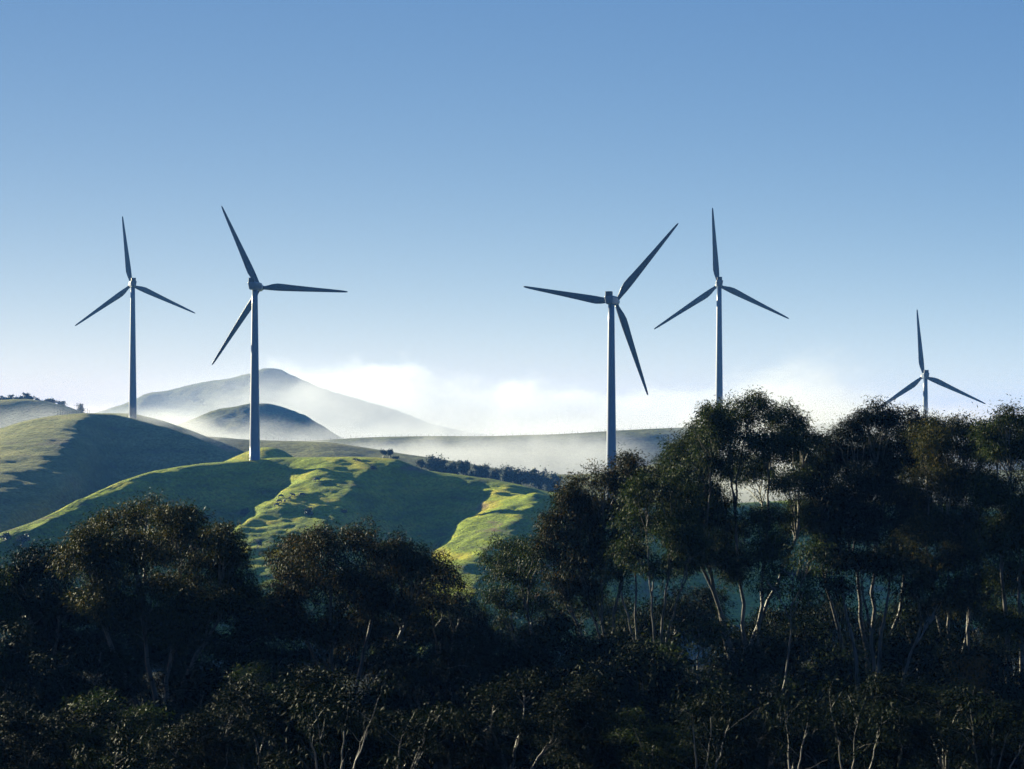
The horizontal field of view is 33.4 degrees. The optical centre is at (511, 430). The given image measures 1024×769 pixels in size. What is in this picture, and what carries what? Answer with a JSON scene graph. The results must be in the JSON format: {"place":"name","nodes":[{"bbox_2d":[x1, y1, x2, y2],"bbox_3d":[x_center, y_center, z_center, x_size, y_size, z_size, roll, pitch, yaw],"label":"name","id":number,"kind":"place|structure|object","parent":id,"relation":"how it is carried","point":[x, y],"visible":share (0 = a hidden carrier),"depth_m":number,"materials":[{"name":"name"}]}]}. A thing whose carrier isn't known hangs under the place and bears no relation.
{"place":"outdoors","nodes":[
{"label":"outdoors","id":0,"kind":"place"},
{"bbox_2d":[0,399,83,427],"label":"hill","id":1,"kind":"structure","parent":0,"point":[13,411],"depth_m":1100.74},
{"bbox_2d":[14,392,35,398],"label":"hill tree","id":2,"kind":"object","parent":1,"relation":"on","point":[27,395],"visible":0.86,"depth_m":1127.45,"materials":[{"name":"green plant"}]},
{"bbox_2d":[0,413,235,532],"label":"hill","id":3,"kind":"structure","parent":0,"point":[49,465],"depth_m":794.12,"materials":[{"name":"green plant"}]},
{"bbox_2d":[105,413,223,446],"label":"hill","id":4,"kind":"structure","parent":0,"point":[178,428],"depth_m":927.35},
{"bbox_2d":[75,216,194,418],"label":"wind turbine","id":5,"kind":"object","parent":4,"relation":"on","point":[132,371],"visible":0.94,"depth_m":920.15,"materials":[{"name":"paint"}]},
{"bbox_2d":[224,447,292,461],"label":"hill","id":6,"kind":"structure","parent":0,"point":[268,452],"depth_m":789.40,"materials":[{"name":"green plant"}]},
{"bbox_2d":[177,403,342,440],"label":"hill","id":7,"kind":"structure","parent":0,"point":[281,423],"depth_m":1470.60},
{"bbox_2d":[96,368,492,438],"bbox_3d":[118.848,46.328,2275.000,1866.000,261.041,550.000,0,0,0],"label":"mountain","id":8,"kind":"structure","parent":0,"point":[343,416],"depth_m":2252.34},
{"bbox_2d":[0,457,1023,662],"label":"hill","id":9,"kind":"structure","parent":0,"point":[453,512],"depth_m":630.37,"materials":[{"name":"green plant"}]},
{"bbox_2d":[16,532,30,544],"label":"bush","id":10,"kind":"object","parent":9,"relation":"on","point":[22,536],"visible":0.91,"depth_m":556.80,"materials":[{"name":"green plant"}]},
{"bbox_2d":[212,206,347,460],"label":"wind turbine","id":11,"kind":"object","parent":9,"relation":"on","point":[255,286],"visible":1,"depth_m":686.12,"materials":[{"name":"paint"}]},
{"bbox_2d":[421,452,448,471],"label":"hill tree","id":12,"kind":"object","parent":9,"relation":"on","point":[432,464],"visible":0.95,"depth_m":713.74,"materials":[{"name":"green plant"}]},
{"bbox_2d":[428,459,458,474],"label":"hill tree","id":13,"kind":"object","parent":9,"relation":"on","point":[446,469],"visible":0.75,"depth_m":713.18,"materials":[{"name":"green plant"}]},
{"bbox_2d":[456,460,471,474],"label":"hill tree","id":14,"kind":"object","parent":9,"relation":"on","point":[463,467],"visible":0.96,"depth_m":714.07,"materials":[{"name":"green plant"}]},
{"bbox_2d":[464,464,489,477],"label":"hill tree","id":15,"kind":"object","parent":9,"relation":"on","point":[476,468],"visible":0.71,"depth_m":714.55,"materials":[{"name":"green plant"}]},
{"bbox_2d":[476,463,491,477],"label":"hill tree","id":16,"kind":"object","parent":9,"relation":"on","point":[484,473],"visible":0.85,"depth_m":713.49,"materials":[{"name":"green plant"}]},
{"bbox_2d":[489,467,500,480],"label":"hill tree","id":17,"kind":"object","parent":9,"relation":"on","point":[494,474],"visible":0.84,"depth_m":713.91,"materials":[{"name":"green plant"}]},
{"bbox_2d":[500,462,516,483],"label":"hill tree","id":18,"kind":"object","parent":9,"relation":"on","point":[508,475],"visible":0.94,"depth_m":712.44,"materials":[{"name":"green plant"}]},
{"bbox_2d":[513,467,530,484],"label":"hill tree","id":19,"kind":"object","parent":9,"relation":"on","point":[519,478],"visible":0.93,"depth_m":713.47,"materials":[{"name":"green plant"}]},
{"bbox_2d":[522,471,534,486],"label":"hill tree","id":20,"kind":"object","parent":9,"relation":"on","point":[527,476],"visible":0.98,"depth_m":713.93,"materials":[{"name":"green plant"}]},
{"bbox_2d":[527,465,552,489],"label":"hill tree","id":21,"kind":"object","parent":9,"relation":"on","point":[539,480],"visible":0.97,"depth_m":713.80,"materials":[{"name":"green plant"}]},
{"bbox_2d":[540,472,562,491],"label":"hill tree","id":22,"kind":"object","parent":9,"relation":"on","point":[550,484],"visible":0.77,"depth_m":712.74,"materials":[{"name":"green plant"}]},
{"bbox_2d":[523,223,678,516],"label":"wind turbine","id":23,"kind":"object","parent":9,"relation":"on","point":[610,299],"visible":0.84,"depth_m":636.46,"materials":[{"name":"paint"}]},
{"bbox_2d":[0,0,1023,435],"label":"sky","id":24,"kind":"structure","parent":0,"point":[858,164],"materials":[{"name":"blue"}]},
{"bbox_2d":[7,625,1017,768],"bbox_3d":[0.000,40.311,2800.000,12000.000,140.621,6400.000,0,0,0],"label":"ground","id":25,"kind":"structure","parent":0,"point":[696,653],"depth_m":486.33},
{"bbox_2d":[0,557,34,636],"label":"gum tree","id":26,"kind":"object","parent":25,"relation":"on","point":[10,612],"visible":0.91,"depth_m":78.33,"materials":[{"name":"green plant"}]},
{"bbox_2d":[0,613,53,766],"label":"tree","id":27,"kind":"object","parent":25,"relation":"on","point":[11,683],"visible":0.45,"depth_m":73.35,"materials":[{"name":"green plant"}]},
{"bbox_2d":[0,694,80,768],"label":"tree","id":28,"kind":"object","parent":25,"relation":"on","point":[27,736],"visible":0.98,"depth_m":60.33,"materials":[{"name":"green plant"}]},
{"bbox_2d":[0,533,99,701],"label":"gum tree","id":29,"kind":"object","parent":25,"relation":"on","point":[26,575],"visible":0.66,"depth_m":85.32,"materials":[{"name":"green plant"}]},
{"bbox_2d":[16,640,107,768],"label":"tree","id":30,"kind":"object","parent":25,"relation":"on","point":[60,678],"visible":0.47,"depth_m":71.46,"materials":[{"name":"green plant"}]},
{"bbox_2d":[3,582,165,714],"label":"gum tree","id":31,"kind":"object","parent":25,"relation":"on","point":[101,635],"visible":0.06,"depth_m":110.86,"materials":[{"name":"green plant"}]},
{"bbox_2d":[4,700,177,768],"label":"tree","id":32,"kind":"object","parent":25,"relation":"on","point":[55,721],"visible":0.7,"depth_m":61.11,"materials":[{"name":"green plant"}]},
{"bbox_2d":[26,632,157,765],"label":"tree","id":33,"kind":"object","parent":25,"relation":"on","point":[113,663],"visible":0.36,"depth_m":75.68,"materials":[{"name":"green plant"}]},
{"bbox_2d":[67,710,150,768],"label":"tree","id":34,"kind":"object","parent":25,"relation":"on","point":[117,739],"visible":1,"depth_m":51.94,"materials":[{"name":"green plant"}]},
{"bbox_2d":[48,680,197,768],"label":"tree","id":35,"kind":"object","parent":25,"relation":"on","point":[137,716],"visible":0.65,"depth_m":61.38,"materials":[{"name":"green plant"}]},
{"bbox_2d":[95,649,170,766],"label":"tree","id":36,"kind":"object","parent":25,"relation":"on","point":[145,698],"visible":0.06,"depth_m":100.46,"materials":[{"name":"green plant"}]},
{"bbox_2d":[112,707,180,768],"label":"tree","id":37,"kind":"object","parent":25,"relation":"on","point":[156,727],"visible":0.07,"depth_m":69.80,"materials":[{"name":"green plant"}]},
{"bbox_2d":[36,487,278,758],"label":"gum tree","id":38,"kind":"object","parent":25,"relation":"on","point":[102,554],"visible":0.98,"depth_m":80.87,"materials":[{"name":"green plant"}]},
{"bbox_2d":[159,654,225,756],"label":"tree","id":39,"kind":"object","parent":25,"relation":"on","point":[181,669],"visible":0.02,"depth_m":102.07,"materials":[{"name":"green plant"}]},
{"bbox_2d":[164,696,224,763],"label":"tree","id":40,"kind":"object","parent":25,"relation":"on","point":[198,709],"visible":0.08,"depth_m":73.90,"materials":[{"name":"green plant"}]},
{"bbox_2d":[135,708,262,768],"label":"tree","id":41,"kind":"object","parent":25,"relation":"on","point":[189,729],"visible":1,"depth_m":55.54,"materials":[{"name":"green plant"}]},
{"bbox_2d":[114,585,301,724],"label":"gum tree","id":42,"kind":"object","parent":25,"relation":"on","point":[189,657],"visible":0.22,"depth_m":112.40,"materials":[{"name":"green plant"}]},
{"bbox_2d":[119,611,329,768],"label":"tree","id":43,"kind":"object","parent":25,"relation":"on","point":[236,649],"visible":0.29,"depth_m":77.84,"materials":[{"name":"green plant"}]},
{"bbox_2d":[171,669,320,768],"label":"tree","id":44,"kind":"object","parent":25,"relation":"on","point":[235,695],"visible":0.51,"depth_m":58.55,"materials":[{"name":"green plant"}]},
{"bbox_2d":[211,653,311,768],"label":"tree","id":45,"kind":"object","parent":25,"relation":"on","point":[258,670],"visible":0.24,"depth_m":72.14,"materials":[{"name":"green plant"}]},
{"bbox_2d":[240,656,397,768],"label":"tree","id":46,"kind":"object","parent":25,"relation":"on","point":[352,742],"visible":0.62,"depth_m":56.18,"materials":[{"name":"green plant"}]},
{"bbox_2d":[270,667,408,768],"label":"tree","id":47,"kind":"object","parent":25,"relation":"on","point":[318,691],"visible":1,"depth_m":52.03,"materials":[{"name":"green plant"}]},
{"bbox_2d":[265,604,433,734],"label":"gum tree","id":48,"kind":"object","parent":25,"relation":"on","point":[349,664],"visible":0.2,"depth_m":109.92,"materials":[{"name":"green plant"}]},
{"bbox_2d":[248,510,463,764],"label":"gum tree","id":49,"kind":"object","parent":25,"relation":"on","point":[402,561],"visible":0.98,"depth_m":85.16,"materials":[{"name":"green plant"}]},
{"bbox_2d":[314,702,456,768],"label":"tree","id":50,"kind":"object","parent":25,"relation":"on","point":[386,716],"visible":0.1,"depth_m":60.49,"materials":[{"name":"green plant"}]},
{"bbox_2d":[371,694,465,768],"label":"tree","id":51,"kind":"object","parent":25,"relation":"on","point":[429,730],"visible":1,"depth_m":51.61,"materials":[{"name":"green plant"}]},
{"bbox_2d":[347,625,490,768],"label":"tree","id":52,"kind":"object","parent":25,"relation":"on","point":[398,652],"visible":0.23,"depth_m":79.33,"materials":[{"name":"green plant"}]},
{"bbox_2d":[369,698,522,768],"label":"tree","id":53,"kind":"object","parent":25,"relation":"on","point":[448,745],"visible":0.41,"depth_m":55.77,"materials":[{"name":"green plant"}]},
{"bbox_2d":[365,637,536,768],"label":"tree","id":54,"kind":"object","parent":25,"relation":"on","point":[410,683],"visible":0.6,"depth_m":76.07,"materials":[{"name":"green plant"}]},
{"bbox_2d":[397,556,510,688],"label":"gum tree","id":55,"kind":"object","parent":25,"relation":"on","point":[458,623],"visible":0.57,"depth_m":99.51,"materials":[{"name":"green plant"}]},
{"bbox_2d":[388,602,569,732],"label":"gum tree","id":56,"kind":"object","parent":25,"relation":"on","point":[546,615],"visible":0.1,"depth_m":109.11,"materials":[{"name":"green plant"}]},
{"bbox_2d":[430,628,551,754],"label":"tree","id":57,"kind":"object","parent":25,"relation":"on","point":[475,650],"visible":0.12,"depth_m":82.32,"materials":[{"name":"green plant"}]},
{"bbox_2d":[468,528,559,647],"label":"gum tree","id":58,"kind":"object","parent":25,"relation":"on","point":[504,561],"visible":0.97,"depth_m":92.48,"materials":[{"name":"green plant"}]},
{"bbox_2d":[433,663,597,768],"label":"tree","id":59,"kind":"object","parent":25,"relation":"on","point":[497,692],"visible":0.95,"depth_m":54.60,"materials":[{"name":"green plant"}]},
{"bbox_2d":[442,618,601,768],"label":"tree","id":60,"kind":"object","parent":25,"relation":"on","point":[536,652],"visible":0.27,"depth_m":77.38,"materials":[{"name":"green plant"}]},
{"bbox_2d":[481,605,644,768],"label":"tree","id":61,"kind":"object","parent":25,"relation":"on","point":[564,631],"visible":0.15,"depth_m":79.35,"materials":[{"name":"green plant"}]},
{"bbox_2d":[527,667,647,768],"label":"tree","id":62,"kind":"object","parent":25,"relation":"on","point":[581,756],"visible":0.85,"depth_m":55.85,"materials":[{"name":"green plant"}]},
{"bbox_2d":[525,441,667,729],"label":"gum tree","id":63,"kind":"object","parent":25,"relation":"on","point":[579,511],"visible":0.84,"depth_m":87.33,"materials":[{"name":"green plant"}]},
{"bbox_2d":[542,617,666,740],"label":"tree","id":64,"kind":"object","parent":25,"relation":"on","point":[602,660],"visible":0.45,"depth_m":72.91,"materials":[{"name":"green plant"}]},
{"bbox_2d":[548,590,663,654],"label":"gum tree","id":65,"kind":"object","parent":25,"relation":"on","point":[608,607],"visible":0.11,"depth_m":109.70,"materials":[{"name":"green plant"}]},
{"bbox_2d":[546,631,721,768],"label":"tree","id":66,"kind":"object","parent":25,"relation":"on","point":[655,669],"visible":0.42,"depth_m":71.53,"materials":[{"name":"green plant"}]},
{"bbox_2d":[592,594,678,717],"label":"tree","id":67,"kind":"object","parent":25,"relation":"on","point":[642,626],"visible":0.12,"depth_m":93.35,"materials":[{"name":"green plant"}]},
{"bbox_2d":[599,702,705,768],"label":"tree","id":68,"kind":"object","parent":25,"relation":"on","point":[662,747],"visible":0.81,"depth_m":56.86,"materials":[{"name":"green plant"}]},
{"bbox_2d":[587,460,725,713],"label":"gum tree","id":69,"kind":"object","parent":25,"relation":"on","point":[684,543],"visible":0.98,"depth_m":82.25,"materials":[{"name":"green plant"}]},
{"bbox_2d":[637,575,713,676],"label":"tree","id":70,"kind":"object","parent":25,"relation":"on","point":[683,613],"visible":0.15,"depth_m":94.97,"materials":[{"name":"green plant"}]},
{"bbox_2d":[612,603,791,764],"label":"tree","id":71,"kind":"object","parent":25,"relation":"on","point":[708,636],"visible":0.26,"depth_m":82.72,"materials":[{"name":"green plant"}]},
{"bbox_2d":[644,685,776,768],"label":"tree","id":72,"kind":"object","parent":25,"relation":"on","point":[707,712],"visible":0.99,"depth_m":53.97,"materials":[{"name":"green plant"}]},
{"bbox_2d":[655,685,776,768],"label":"tree","id":73,"kind":"object","parent":25,"relation":"on","point":[732,757],"visible":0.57,"depth_m":58.46,"materials":[{"name":"green plant"}]},
{"bbox_2d":[657,580,811,695],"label":"gum tree","id":74,"kind":"object","parent":25,"relation":"on","point":[706,598],"visible":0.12,"depth_m":104.41,"materials":[{"name":"green plant"}]},
{"bbox_2d":[650,385,834,698],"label":"gum tree","id":75,"kind":"object","parent":25,"relation":"on","point":[720,428],"visible":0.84,"depth_m":91.26,"materials":[{"name":"green plant"}]},
{"bbox_2d":[690,597,807,726],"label":"tree","id":76,"kind":"object","parent":25,"relation":"on","point":[767,616],"visible":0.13,"depth_m":96.94,"materials":[{"name":"green plant"}]},
{"bbox_2d":[712,707,792,768],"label":"tree","id":77,"kind":"object","parent":25,"relation":"on","point":[751,739],"visible":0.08,"depth_m":69.54,"materials":[{"name":"green plant"}]},
{"bbox_2d":[708,709,802,768],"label":"tree","id":78,"kind":"object","parent":25,"relation":"on","point":[764,733],"visible":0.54,"depth_m":59.50,"materials":[{"name":"green plant"}]},
{"bbox_2d":[682,601,872,768],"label":"tree","id":79,"kind":"object","parent":25,"relation":"on","point":[799,643],"visible":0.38,"depth_m":83.17,"materials":[{"name":"green plant"}]},
{"bbox_2d":[746,529,842,763],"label":"gum tree","id":80,"kind":"object","parent":25,"relation":"on","point":[807,572],"visible":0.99,"depth_m":77.93,"materials":[{"name":"green plant"}]},
{"bbox_2d":[755,675,837,768],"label":"tree","id":81,"kind":"object","parent":25,"relation":"on","point":[809,708],"visible":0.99,"depth_m":53.25,"materials":[{"name":"green plant"}]},
{"bbox_2d":[755,614,874,768],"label":"tree","id":82,"kind":"object","parent":25,"relation":"on","point":[821,659],"visible":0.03,"depth_m":85.53,"materials":[{"name":"green plant"}]},
{"bbox_2d":[762,583,883,763],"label":"tree","id":83,"kind":"object","parent":25,"relation":"on","point":[828,618],"visible":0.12,"depth_m":98.36,"materials":[{"name":"green plant"}]},
{"bbox_2d":[766,704,913,768],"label":"tree","id":84,"kind":"object","parent":25,"relation":"on","point":[808,740],"visible":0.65,"depth_m":56.99,"materials":[{"name":"green plant"}]},
{"bbox_2d":[790,681,890,768],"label":"tree","id":85,"kind":"object","parent":25,"relation":"on","point":[823,708],"visible":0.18,"depth_m":71.63,"materials":[{"name":"green plant"}]},
{"bbox_2d":[788,592,917,765],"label":"gum tree","id":86,"kind":"object","parent":25,"relation":"on","point":[855,628],"visible":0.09,"depth_m":106.32,"materials":[{"name":"green plant"}]},
{"bbox_2d":[809,667,913,768],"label":"tree","id":87,"kind":"object","parent":25,"relation":"on","point":[852,720],"visible":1,"depth_m":52.82,"materials":[{"name":"green plant"}]},
{"bbox_2d":[786,395,954,765],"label":"gum tree","id":88,"kind":"object","parent":25,"relation":"on","point":[878,458],"visible":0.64,"depth_m":94.55,"materials":[{"name":"green plant"}]},
{"bbox_2d":[809,532,972,767],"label":"gum tree","id":89,"kind":"object","parent":25,"relation":"on","point":[868,559],"visible":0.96,"depth_m":74.49,"materials":[{"name":"green plant"}]},
{"bbox_2d":[817,662,966,768],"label":"tree","id":90,"kind":"object","parent":25,"relation":"on","point":[913,732],"visible":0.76,"depth_m":55.34,"materials":[{"name":"green plant"}]},
{"bbox_2d":[865,597,928,681],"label":"tree","id":91,"kind":"object","parent":25,"relation":"on","point":[886,630],"visible":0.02,"depth_m":96.43,"materials":[{"name":"green plant"}]},
{"bbox_2d":[851,606,1005,768],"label":"tree","id":92,"kind":"object","parent":25,"relation":"on","point":[924,662],"visible":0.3,"depth_m":77.13,"materials":[{"name":"green plant"}]},
{"bbox_2d":[889,587,985,767],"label":"tree","id":93,"kind":"object","parent":25,"relation":"on","point":[962,629],"visible":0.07,"depth_m":93.21,"materials":[{"name":"green plant"}]},
{"bbox_2d":[886,623,1005,768],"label":"tree","id":94,"kind":"object","parent":25,"relation":"on","point":[952,651],"visible":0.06,"depth_m":79.90,"materials":[{"name":"green plant"}]},
{"bbox_2d":[888,402,1018,664],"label":"gum tree","id":95,"kind":"object","parent":25,"relation":"on","point":[934,438],"visible":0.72,"depth_m":89.42,"materials":[{"name":"green plant"}]},
{"bbox_2d":[906,676,1016,768],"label":"tree","id":96,"kind":"object","parent":25,"relation":"on","point":[952,698],"visible":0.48,"depth_m":58.48,"materials":[{"name":"green plant"}]},
{"bbox_2d":[911,589,1018,679],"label":"gum tree","id":97,"kind":"object","parent":25,"relation":"on","point":[984,609],"visible":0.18,"depth_m":106.41,"materials":[{"name":"green plant"}]},
{"bbox_2d":[911,627,1023,768],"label":"tree","id":98,"kind":"object","parent":25,"relation":"on","point":[1000,666],"visible":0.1,"depth_m":77.59,"materials":[{"name":"green plant"}]},
{"bbox_2d":[946,650,1003,768],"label":"tree","id":99,"kind":"object","parent":25,"relation":"on","point":[974,672],"visible":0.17,"depth_m":74.33,"materials":[{"name":"plant"}]},
{"bbox_2d":[930,687,1023,768],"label":"tree","id":100,"kind":"object","parent":25,"relation":"on","point":[992,722],"visible":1,"depth_m":52.67,"materials":[{"name":"green plant"}]},
{"bbox_2d":[947,691,1023,768],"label":"tree","id":101,"kind":"object","parent":25,"relation":"on","point":[1018,712],"visible":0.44,"depth_m":56.95,"materials":[{"name":"green plant"}]},
{"bbox_2d":[956,394,1023,685],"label":"gum tree","id":102,"kind":"object","parent":25,"relation":"on","point":[1008,449],"visible":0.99,"depth_m":83.65,"materials":[{"name":"green plant"}]},
{"bbox_2d":[969,665,1023,760],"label":"tree","id":103,"kind":"object","parent":25,"relation":"on","point":[1010,691],"visible":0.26,"depth_m":71.77,"materials":[{"name":"green plant"}]},
{"bbox_2d":[206,436,1023,506],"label":"hill","id":104,"kind":"structure","parent":0,"point":[236,447],"depth_m":891.19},
{"bbox_2d":[654,208,788,470],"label":"wind turbine","id":105,"kind":"object","parent":104,"relation":"on","point":[719,286],"visible":0.81,"depth_m":821.23,"materials":[{"name":"paint"}]},
{"bbox_2d":[871,310,985,415],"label":"wind turbine","id":106,"kind":"object","parent":104,"relation":"on","point":[925,377],"visible":0.59,"depth_m":951.81,"materials":[{"name":"paint"}]},
{"bbox_2d":[265,425,1023,473],"bbox_3d":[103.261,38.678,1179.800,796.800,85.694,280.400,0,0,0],"label":"hill","id":107,"kind":"structure","parent":0,"point":[562,453],"depth_m":1158.21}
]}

